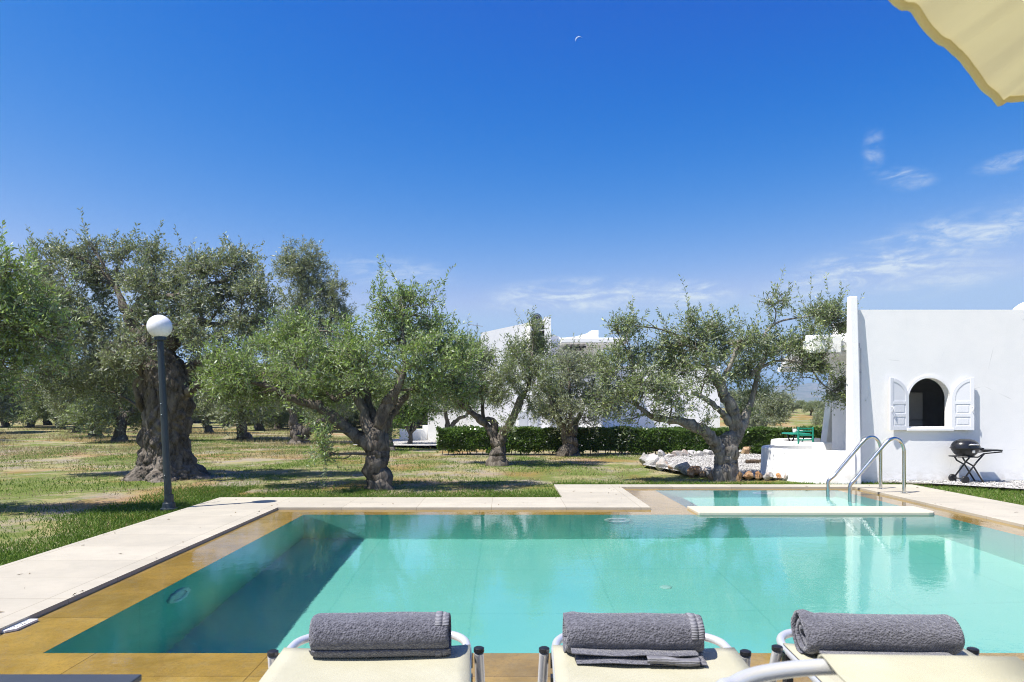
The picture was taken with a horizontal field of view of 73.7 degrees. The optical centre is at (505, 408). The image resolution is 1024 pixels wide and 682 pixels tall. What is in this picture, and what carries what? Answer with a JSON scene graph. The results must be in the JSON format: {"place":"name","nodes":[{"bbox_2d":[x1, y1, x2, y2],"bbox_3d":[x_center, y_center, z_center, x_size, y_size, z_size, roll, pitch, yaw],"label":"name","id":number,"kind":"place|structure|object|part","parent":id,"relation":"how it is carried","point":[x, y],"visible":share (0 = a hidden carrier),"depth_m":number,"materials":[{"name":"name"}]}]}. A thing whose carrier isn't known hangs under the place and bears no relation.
{"place":"outdoors","nodes":[
{"label":"outdoors","id":0,"kind":"place"},
{"bbox_2d":[0,427,778,529],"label":"dry grass","id":1,"kind":"structure","parent":0,"point":[280,442],"depth_m":19.23,"materials":[{"name":"plant"}]},
{"bbox_2d":[0,489,1023,681],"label":"pool water","id":2,"kind":"structure","parent":0,"point":[506,589],"depth_m":5.30,"materials":[{"name":"teal liquid"}]},
{"bbox_2d":[687,506,933,514],"bbox_3d":[3.910,1.325,8.775,3.000,0.059,0.550,0,0,0],"label":"spa divider","id":3,"kind":"object","parent":2,"relation":"on","point":[806,510],"visible":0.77,"depth_m":8.64,"materials":[{"name":"beige stone"}]},
{"bbox_2d":[0,408,1023,565],"bbox_3d":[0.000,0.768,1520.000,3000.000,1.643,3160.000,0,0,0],"label":"ground","id":4,"kind":"structure","parent":0,"point":[799,418],"depth_m":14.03,"materials":[{"name":"green plant"}]},
{"bbox_2d":[0,417,17,426],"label":"grove olive tree","id":5,"kind":"object","parent":4,"relation":"on","point":[4,424],"depth_m":45.65,"materials":[{"name":"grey plant"}]},
{"bbox_2d":[0,365,32,428],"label":"grove olive tree","id":6,"kind":"object","parent":4,"relation":"on","point":[5,405],"visible":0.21,"depth_m":36.38,"materials":[{"name":"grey plant"}]},
{"bbox_2d":[4,381,55,427],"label":"grove olive tree","id":7,"kind":"object","parent":4,"relation":"on","point":[30,423],"visible":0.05,"depth_m":43.86,"materials":[{"name":"green plant"}]},
{"bbox_2d":[0,220,88,421],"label":"olive tree","id":8,"kind":"object","parent":4,"relation":"on","point":[40,320],"visible":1,"depth_m":8.43,"materials":[{"name":"green plant"}]},
{"bbox_2d":[16,362,75,428],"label":"grove olive tree","id":9,"kind":"object","parent":4,"relation":"on","point":[42,410],"visible":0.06,"depth_m":41.56,"materials":[{"name":"green plant"}]},
{"bbox_2d":[39,416,52,424],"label":"grove olive tree","id":10,"kind":"object","parent":4,"relation":"on","point":[46,423],"depth_m":50.12,"materials":[{"name":"green plant"}]},
{"bbox_2d":[41,383,90,431],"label":"grove olive tree","id":11,"kind":"object","parent":4,"relation":"on","point":[59,421],"visible":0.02,"depth_m":36.05,"materials":[{"name":"green plant"}]},
{"bbox_2d":[37,357,137,437],"bbox_3d":[-18.340,-0.605,30.874,5.197,4.499,4.040,0,0,-8],"label":"grove olive tree","id":12,"kind":"object","parent":4,"relation":"on","point":[61,408],"visible":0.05,"depth_m":30.11,"materials":[{"name":"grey plant"}]},
{"bbox_2d":[52,351,141,442],"bbox_3d":[-14.964,-0.504,27.109,4.910,4.338,4.313,0,0,-9],"label":"grove olive tree","id":13,"kind":"object","parent":4,"relation":"on","point":[88,413],"visible":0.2,"depth_m":26.08,"materials":[{"name":"green plant"}]},
{"bbox_2d":[0,207,288,482],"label":"ancient olive tree","id":14,"kind":"object","parent":4,"relation":"on","point":[122,357],"visible":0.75,"depth_m":12.78,"materials":[{"name":"green plant"}]},
{"bbox_2d":[146,315,177,510],"bbox_3d":[-4.450,0.055,8.864,0.379,2.530,0.304,0,0,0],"label":"lamp post","id":15,"kind":"object","parent":4,"relation":"on","point":[159,328],"visible":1,"depth_m":8.82,"materials":[{"name":"metal"}]},
{"bbox_2d":[189,377,224,433],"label":"grove olive tree","id":16,"kind":"object","parent":4,"relation":"on","point":[208,428],"visible":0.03,"depth_m":35.80,"materials":[{"name":"green plant"}]},
{"bbox_2d":[190,341,281,439],"bbox_3d":[-11.317,-0.628,28.461,4.064,4.525,5.227,0,0,-16],"label":"grove olive tree","id":17,"kind":"object","parent":4,"relation":"on","point":[240,421],"visible":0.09,"depth_m":27.87,"materials":[{"name":"green plant"}]},
{"bbox_2d":[247,375,299,429],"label":"grove olive tree","id":18,"kind":"object","parent":4,"relation":"on","point":[282,414],"visible":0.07,"depth_m":41.92,"materials":[{"name":"green plant"}]},
{"bbox_2d":[252,403,312,428],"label":"grove olive tree","id":19,"kind":"object","parent":4,"relation":"on","point":[279,425],"visible":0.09,"depth_m":45.23,"materials":[{"name":"green plant"}]},
{"bbox_2d":[245,234,364,444],"bbox_3d":[-7.479,-2.361,25.363,4.717,8.405,3.215,0,0,22],"label":"tall olive tree","id":20,"kind":"object","parent":4,"relation":"on","point":[303,280],"visible":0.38,"depth_m":25.00,"materials":[{"name":"green plant"}]},
{"bbox_2d":[299,380,359,427],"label":"grove olive tree","id":21,"kind":"object","parent":4,"relation":"on","point":[318,416],"visible":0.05,"depth_m":38.04,"materials":[{"name":"green plant"}]},
{"bbox_2d":[179,254,493,490],"bbox_3d":[-2.748,-0.529,11.386,5.016,4.186,2.747,0,0,11],"label":"olive tree","id":22,"kind":"object","parent":4,"relation":"on","point":[371,439],"visible":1,"depth_m":11.10,"materials":[{"name":"green plant"}]},
{"bbox_2d":[333,412,360,426],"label":"grove olive tree","id":23,"kind":"object","parent":4,"relation":"on","point":[356,417],"visible":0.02,"depth_m":47.58,"materials":[{"name":"green plant"}]},
{"bbox_2d":[315,369,383,420],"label":"grove olive tree","id":24,"kind":"object","parent":4,"relation":"on","point":[347,419],"visible":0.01,"depth_m":45.65,"materials":[{"name":"green plant"}]},
{"bbox_2d":[348,358,420,450],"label":"olive tree","id":25,"kind":"object","parent":4,"relation":"on","point":[408,401],"visible":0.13,"depth_m":21.38,"materials":[{"name":"green plant"}]},
{"bbox_2d":[395,380,426,427],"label":"grove olive tree","id":26,"kind":"object","parent":4,"relation":"on","point":[417,420],"visible":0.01,"depth_m":45.57,"materials":[{"name":"green plant"}]},
{"bbox_2d":[399,425,427,439],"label":"garden wall","id":27,"kind":"structure","parent":4,"relation":"on","point":[419,434],"depth_m":27.00,"materials":[{"name":"white paint"}]},
{"bbox_2d":[393,395,443,446],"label":"green tree","id":28,"kind":"object","parent":4,"relation":"on","point":[415,414],"visible":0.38,"depth_m":23.91,"materials":[{"name":"green plant"}]},
{"bbox_2d":[426,394,489,427],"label":"olive tree","id":29,"kind":"object","parent":4,"relation":"on","point":[452,424],"visible":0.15,"depth_m":23.93,"materials":[{"name":"green plant"}]},
{"bbox_2d":[430,305,566,466],"bbox_3d":[-0.320,-0.345,15.942,3.569,4.158,2.222,0,0,0],"label":"olive tree","id":30,"kind":"object","parent":4,"relation":"on","point":[527,359],"visible":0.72,"depth_m":15.79,"materials":[{"name":"green plant"}]},
{"bbox_2d":[0,484,1023,632],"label":"pool deck","id":31,"kind":"structure","parent":4,"relation":"on","point":[56,578],"depth_m":8.04,"materials":[{"name":"stone"}]},
{"bbox_2d":[2,619,37,632],"bbox_3d":[-2.990,1.322,4.155,0.140,0.014,0.230,0,0,0],"label":"marker plate","id":32,"kind":"object","parent":31,"relation":"on","point":[20,625],"visible":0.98,"depth_m":4.14,"materials":[{"name":"white plastic"}]},
{"bbox_2d":[0,674,141,681],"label":"side table","id":33,"kind":"object","parent":31,"relation":"on","point":[70,677],"visible":1,"depth_m":2.15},
{"bbox_2d":[259,631,484,681],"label":"sun lounger","id":34,"kind":"object","parent":31,"relation":"on","point":[291,662],"visible":0.69,"depth_m":2.25,"materials":[{"name":"beige"}]},
{"bbox_2d":[309,611,451,657],"bbox_3d":[-0.424,0.779,2.357,0.475,0.150,0.152,0,0,-1],"label":"rolled towel","id":35,"kind":"object","parent":34,"relation":"on","point":[367,634],"visible":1,"depth_m":2.29,"materials":[{"name":"grey fabric"}]},
{"bbox_2d":[538,633,750,681],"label":"sun lounger","id":36,"kind":"object","parent":31,"relation":"on","point":[726,659],"visible":0.64,"depth_m":2.23,"materials":[{"name":"beige"}]},
{"bbox_2d":[562,611,706,666],"bbox_3d":[0.438,0.780,2.329,0.477,0.148,0.209,0,0,2],"label":"rolled towel","id":37,"kind":"object","parent":36,"relation":"on","point":[665,639],"visible":1,"depth_m":2.29,"materials":[{"name":"grey fabric"}]},
{"bbox_2d":[826,435,883,490],"bbox_3d":[5.646,1.298,11.020,0.927,1.723,0.100,0,0,0],"label":"handrail","id":38,"kind":"object","parent":31,"relation":"on","point":[848,458],"visible":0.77,"depth_m":11.00,"materials":[{"name":"metal"}]},
{"bbox_2d":[716,654,1023,681],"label":"sun lounger","id":39,"kind":"object","parent":31,"relation":"on","point":[888,668],"visible":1,"depth_m":1.25,"materials":[{"name":"beige"}]},
{"bbox_2d":[769,629,979,681],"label":"sun lounger","id":40,"kind":"object","parent":31,"relation":"on","point":[782,650],"visible":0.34,"depth_m":2.38,"materials":[{"name":"beige"}]},
{"bbox_2d":[791,609,964,655],"bbox_3d":[1.268,0.775,2.316,0.514,0.149,0.211,0,0,2],"label":"rolled towel","id":41,"kind":"object","parent":40,"relation":"on","point":[819,633],"visible":0.94,"depth_m":2.27,"materials":[{"name":"grey fabric"}]},
{"bbox_2d":[848,437,906,494],"bbox_3d":[5.696,1.298,10.440,0.907,1.723,0.100,0,0,0],"label":"handrail","id":42,"kind":"object","parent":31,"relation":"on","point":[870,461],"visible":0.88,"depth_m":10.42,"materials":[{"name":"metal"}]},
{"bbox_2d":[888,0,1023,106],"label":"parasol","id":43,"kind":"object","parent":31,"relation":"on","point":[981,42],"visible":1,"depth_m":1.55,"materials":[{"name":"beige fabric"}]},
{"bbox_2d":[523,333,619,456],"bbox_3d":[2.001,-0.160,18.934,3.095,3.962,2.127,0,0,-13],"label":"olive tree","id":44,"kind":"object","parent":4,"relation":"on","point":[569,372],"visible":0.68,"depth_m":18.82,"materials":[{"name":"green plant"}]},
{"bbox_2d":[428,313,719,440],"bbox_3d":[2.806,-1.043,27.400,11.505,5.087,5.600,0,0,0],"label":"white villa","id":45,"kind":"object","parent":4,"relation":"on","point":[588,337],"visible":0.2,"depth_m":26.00,"materials":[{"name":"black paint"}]},
{"bbox_2d":[518,410,538,426],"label":"wall","id":46,"kind":"structure","parent":45,"relation":"in","point":[522,422],"depth_m":25.95,"materials":[{"name":"white paint"}]},
{"bbox_2d":[669,398,682,416],"bbox_3d":[6.814,-0.011,27.173,0.542,0.758,0.046,0,0,0],"label":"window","id":47,"kind":"structure","parent":45,"relation":"in","point":[673,410],"depth_m":27.15,"materials":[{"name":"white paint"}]},
{"bbox_2d":[435,425,821,454],"bbox_3d":[3.688,0.907,19.575,11.387,0.891,0.821,0,0,0],"label":"hedge","id":48,"kind":"object","parent":4,"relation":"on","point":[475,438],"visible":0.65,"depth_m":19.31,"materials":[{"name":"green plant"}]},
{"bbox_2d":[639,453,646,465],"bbox_3d":[3.243,1.202,16.008,0.247,0.325,0.230,0,0,0],"label":"border rock","id":49,"kind":"object","parent":4,"relation":"on","point":[642,459],"visible":0.69,"depth_m":15.93,"materials":[{"name":"stone"}]},
{"bbox_2d":[645,454,658,467],"bbox_3d":[3.299,1.206,15.342,0.302,0.322,0.254,0,0,0],"label":"border rock","id":50,"kind":"object","parent":4,"relation":"on","point":[653,459],"visible":0.82,"depth_m":15.28,"materials":[{"name":"stone"}]},
{"bbox_2d":[655,457,667,470],"bbox_3d":[3.383,1.208,14.773,0.273,0.337,0.218,0,0,0],"label":"border rock","id":51,"kind":"object","parent":4,"relation":"on","point":[661,462],"visible":0.94,"depth_m":14.71,"materials":[{"name":"stone"}]},
{"bbox_2d":[657,450,665,456],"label":"border rock","id":52,"kind":"object","parent":4,"relation":"on","point":[661,453],"visible":0.81,"depth_m":17.94,"materials":[{"name":"stone"}]},
{"bbox_2d":[668,461,675,471],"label":"border rock","id":53,"kind":"object","parent":4,"relation":"on","point":[672,465],"visible":0.81,"depth_m":14.18,"materials":[{"name":"stone"}]},
{"bbox_2d":[671,451,681,455],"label":"border rock","id":54,"kind":"object","parent":4,"relation":"on","point":[676,453],"visible":0.69,"depth_m":18.14,"materials":[{"name":"stone"}]},
{"bbox_2d":[674,462,689,474],"bbox_3d":[3.533,1.203,13.632,0.307,0.265,0.296,0,0,0],"label":"border rock","id":55,"kind":"object","parent":4,"relation":"on","point":[682,467],"visible":0.81,"depth_m":13.52,"materials":[{"name":"stone"}]},
{"bbox_2d":[682,449,688,455],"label":"border rock","id":56,"kind":"object","parent":4,"relation":"on","point":[685,452],"visible":0.77,"depth_m":18.14,"materials":[{"name":"stone"}]},
{"bbox_2d":[687,467,695,477],"bbox_3d":[3.535,1.227,12.925,0.177,0.209,0.136,0,0,0],"label":"border rock","id":57,"kind":"object","parent":4,"relation":"on","point":[691,472],"visible":1,"depth_m":12.91,"materials":[{"name":"stone"}]},
{"bbox_2d":[688,450,695,455],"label":"border rock","id":58,"kind":"object","parent":4,"relation":"on","point":[690,452],"visible":0.6,"depth_m":18.35,"materials":[{"name":"stone"}]},
{"bbox_2d":[686,466,701,474],"bbox_3d":[3.687,1.213,13.285,0.331,0.188,0.192,0,0,0],"label":"border rock","id":59,"kind":"object","parent":4,"relation":"on","point":[698,469],"visible":0.57,"depth_m":13.22,"materials":[{"name":"stone"}]},
{"bbox_2d":[695,451,703,455],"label":"border rock","id":60,"kind":"object","parent":4,"relation":"on","point":[699,453],"visible":0.81,"depth_m":18.15,"materials":[{"name":"stone"}]},
{"bbox_2d":[699,470,705,477],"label":"border rock","id":61,"kind":"object","parent":4,"relation":"on","point":[702,473],"visible":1,"depth_m":12.77,"materials":[{"name":"stone"}]},
{"bbox_2d":[703,467,712,476],"bbox_3d":[3.872,1.223,13.078,0.217,0.199,0.240,0,0,-44],"label":"border rock","id":62,"kind":"object","parent":4,"relation":"on","point":[708,470],"visible":0.38,"depth_m":12.98,"materials":[{"name":"stone"}]},
{"bbox_2d":[703,449,712,454],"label":"border rock","id":63,"kind":"object","parent":4,"relation":"on","point":[707,452],"visible":0.73,"depth_m":18.56,"materials":[{"name":"stone"}]},
{"bbox_2d":[643,454,776,477],"bbox_3d":[5.250,1.275,15.550,4.300,0.001,6.900,0,0,0],"label":"gravel bed","id":64,"kind":"object","parent":4,"relation":"on","point":[697,462],"visible":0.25,"depth_m":16.01,"materials":[{"name":"white gravel"}]},
{"bbox_2d":[745,459,760,463],"bbox_3d":[5.821,1.244,15.772,0.527,0.128,0.152,0,0,3],"label":"log","id":65,"kind":"object","parent":64,"relation":"on","point":[758,461],"visible":0.59,"depth_m":15.72,"materials":[{"name":"brown wood"}]},
{"bbox_2d":[707,471,712,479],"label":"border rock","id":66,"kind":"object","parent":4,"relation":"on","point":[710,476],"visible":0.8,"depth_m":12.67,"materials":[{"name":"stone"}]},
{"bbox_2d":[577,265,869,481],"bbox_3d":[4.030,-0.486,12.646,5.412,4.359,2.169,0,0,0],"label":"olive tree","id":67,"kind":"object","parent":4,"relation":"on","point":[724,447],"visible":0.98,"depth_m":12.50,"materials":[{"name":"green plant"}]},
{"bbox_2d":[721,386,749,407],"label":"grove olive tree","id":68,"kind":"object","parent":4,"relation":"on","point":[733,395],"visible":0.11,"depth_m":47.54,"materials":[{"name":"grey plant"}]},
{"bbox_2d":[736,471,742,481],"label":"border rock","id":69,"kind":"object","parent":4,"relation":"on","point":[739,476],"visible":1,"depth_m":12.37,"materials":[{"name":"stone"}]},
{"bbox_2d":[741,447,750,453],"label":"border rock","id":70,"kind":"object","parent":4,"relation":"on","point":[745,450],"visible":0.78,"depth_m":19.00,"materials":[{"name":"stone"}]},
{"bbox_2d":[743,471,753,478],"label":"border rock","id":71,"kind":"object","parent":4,"relation":"on","point":[748,475],"visible":1,"depth_m":12.47,"materials":[{"name":"stone"}]},
{"bbox_2d":[723,396,777,433],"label":"grove olive tree","id":72,"kind":"object","parent":4,"relation":"on","point":[753,422],"visible":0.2,"depth_m":26.46,"materials":[{"name":"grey plant"}]},
{"bbox_2d":[755,471,762,479],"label":"border rock","id":73,"kind":"object","parent":4,"relation":"on","point":[758,475],"visible":1,"depth_m":12.49,"materials":[{"name":"stone"}]},
{"bbox_2d":[763,472,773,480],"bbox_3d":[4.799,1.246,12.417,0.165,0.170,0.144,0,0,-37],"label":"border rock","id":74,"kind":"object","parent":4,"relation":"on","point":[768,476],"visible":0.97,"depth_m":12.38,"materials":[{"name":"stone"}]},
{"bbox_2d":[743,388,796,426],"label":"grove olive tree","id":75,"kind":"object","parent":4,"relation":"on","point":[779,412],"visible":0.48,"depth_m":32.45,"materials":[{"name":"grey plant"}]},
{"bbox_2d":[776,473,781,479],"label":"border rock","id":76,"kind":"object","parent":4,"relation":"on","point":[779,476],"visible":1,"depth_m":12.48,"materials":[{"name":"stone"}]},
{"bbox_2d":[788,401,799,412],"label":"grove olive tree","id":77,"kind":"object","parent":4,"relation":"on","point":[794,405],"visible":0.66,"depth_m":59.67,"materials":[{"name":"green plant"}]},
{"bbox_2d":[796,400,804,408],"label":"grove olive tree","id":78,"kind":"object","parent":4,"relation":"on","point":[802,402],"visible":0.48,"depth_m":77.56,"materials":[{"name":"green plant"}]},
{"bbox_2d":[771,438,831,449],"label":"round wall","id":79,"kind":"structure","parent":4,"relation":"on","point":[817,444],"depth_m":15.24,"materials":[{"name":"white paint"}]},
{"bbox_2d":[760,444,854,483],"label":"round wall","id":80,"kind":"structure","parent":4,"relation":"on","point":[802,463],"depth_m":12.13,"materials":[{"name":"white paint"}]},
{"bbox_2d":[801,399,820,415],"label":"grove olive tree","id":81,"kind":"object","parent":4,"relation":"on","point":[806,406],"visible":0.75,"depth_m":51.80,"materials":[{"name":"green plant"}]},
{"bbox_2d":[778,335,846,442],"bbox_3d":[7.152,0.040,14.990,3.457,2.720,5.380,0,0,0],"label":"porch","id":82,"kind":"object","parent":4,"relation":"on","point":[826,434],"visible":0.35,"depth_m":13.62,"materials":[{"name":"white paint"}]},
{"bbox_2d":[797,427,813,443],"bbox_3d":[6.664,0.850,15.357,0.380,0.860,0.387,0,0,-6],"label":"chair","id":83,"kind":"object","parent":82,"relation":"on","point":[798,435],"visible":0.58,"depth_m":15.17,"materials":[{"name":"green paint"}]},
{"bbox_2d":[809,402,824,426],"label":"grove olive tree","id":84,"kind":"object","parent":4,"relation":"on","point":[816,417],"visible":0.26,"depth_m":39.91,"materials":[{"name":"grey plant"}]},
{"bbox_2d":[816,407,824,426],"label":"grove olive tree","id":85,"kind":"object","parent":4,"relation":"on","point":[822,415],"visible":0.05,"depth_m":33.23,"materials":[{"name":"green plant"}]},
{"bbox_2d":[832,296,1023,483],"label":"white house","id":86,"kind":"structure","parent":4,"relation":"on","point":[962,371],"depth_m":12.10,"materials":[{"name":"paint"}]},
{"bbox_2d":[909,392,922,425],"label":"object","id":87,"kind":"object","parent":86,"relation":"in","point":[915,408],"visible":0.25,"depth_m":13.20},
{"bbox_3d":[7.700,0.740,13.210,0.750,0.980,0.030,0,0,0],"label":"door","id":88,"kind":"part","parent":87,"relation":"part of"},
{"bbox_3d":[7.700,-0.040,13.210,0.750,0.520,0.030,0,0,0],"label":"door","id":89,"kind":"part","parent":87,"relation":"part of","materials":[{"name":"black glass"}]},
{"bbox_2d":[906,375,953,430],"bbox_3d":[7.512,-0.090,12.074,0.832,0.987,0.048,0,0,0],"label":"window","id":90,"kind":"structure","parent":86,"relation":"in","point":[926,376],"depth_m":12.08,"materials":[{"name":"white paint"}]},
{"bbox_2d":[892,481,1023,488],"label":"gravel strip","id":91,"kind":"object","parent":4,"relation":"on","point":[987,485],"visible":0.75,"depth_m":11.61,"materials":[{"name":"white gravel"}]},
{"bbox_2d":[644,454,1023,488],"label":"gravel stones","id":92,"kind":"object","parent":91,"relation":"on","point":[702,465],"visible":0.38,"depth_m":14.79,"materials":[{"name":"white gravel"}]},
{"bbox_2d":[948,439,1002,482],"bbox_3d":[8.127,0.917,11.799,0.812,0.771,0.434,0,0,0],"label":"barbecue","id":93,"kind":"object","parent":91,"relation":"on","point":[968,449],"visible":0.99,"depth_m":11.70,"materials":[{"name":"black metal"}]},
{"bbox_2d":[0,0,1023,390],"label":"sky","id":94,"kind":"structure","parent":0,"point":[720,146],"materials":[{"name":"blue"}]},
{"bbox_2d":[354,439,751,446],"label":"gravel path","id":95,"kind":"structure","parent":0,"point":[418,442],"depth_m":24.83,"materials":[{"name":"grey gravel"}]},
{"bbox_2d":[720,383,825,407],"bbox_3d":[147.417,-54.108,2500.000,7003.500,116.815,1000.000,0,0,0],"label":"mountains","id":96,"kind":"structure","parent":0,"point":[803,392],"depth_m":2713.54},
{"bbox_2d":[782,433,809,441],"bbox_3d":[6.790,0.933,15.950,0.420,0.705,0.600,0,0,0],"label":"table","id":97,"kind":"object","parent":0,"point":[794,434],"visible":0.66,"depth_m":15.68,"materials":[{"name":"green paint"}]}
]}

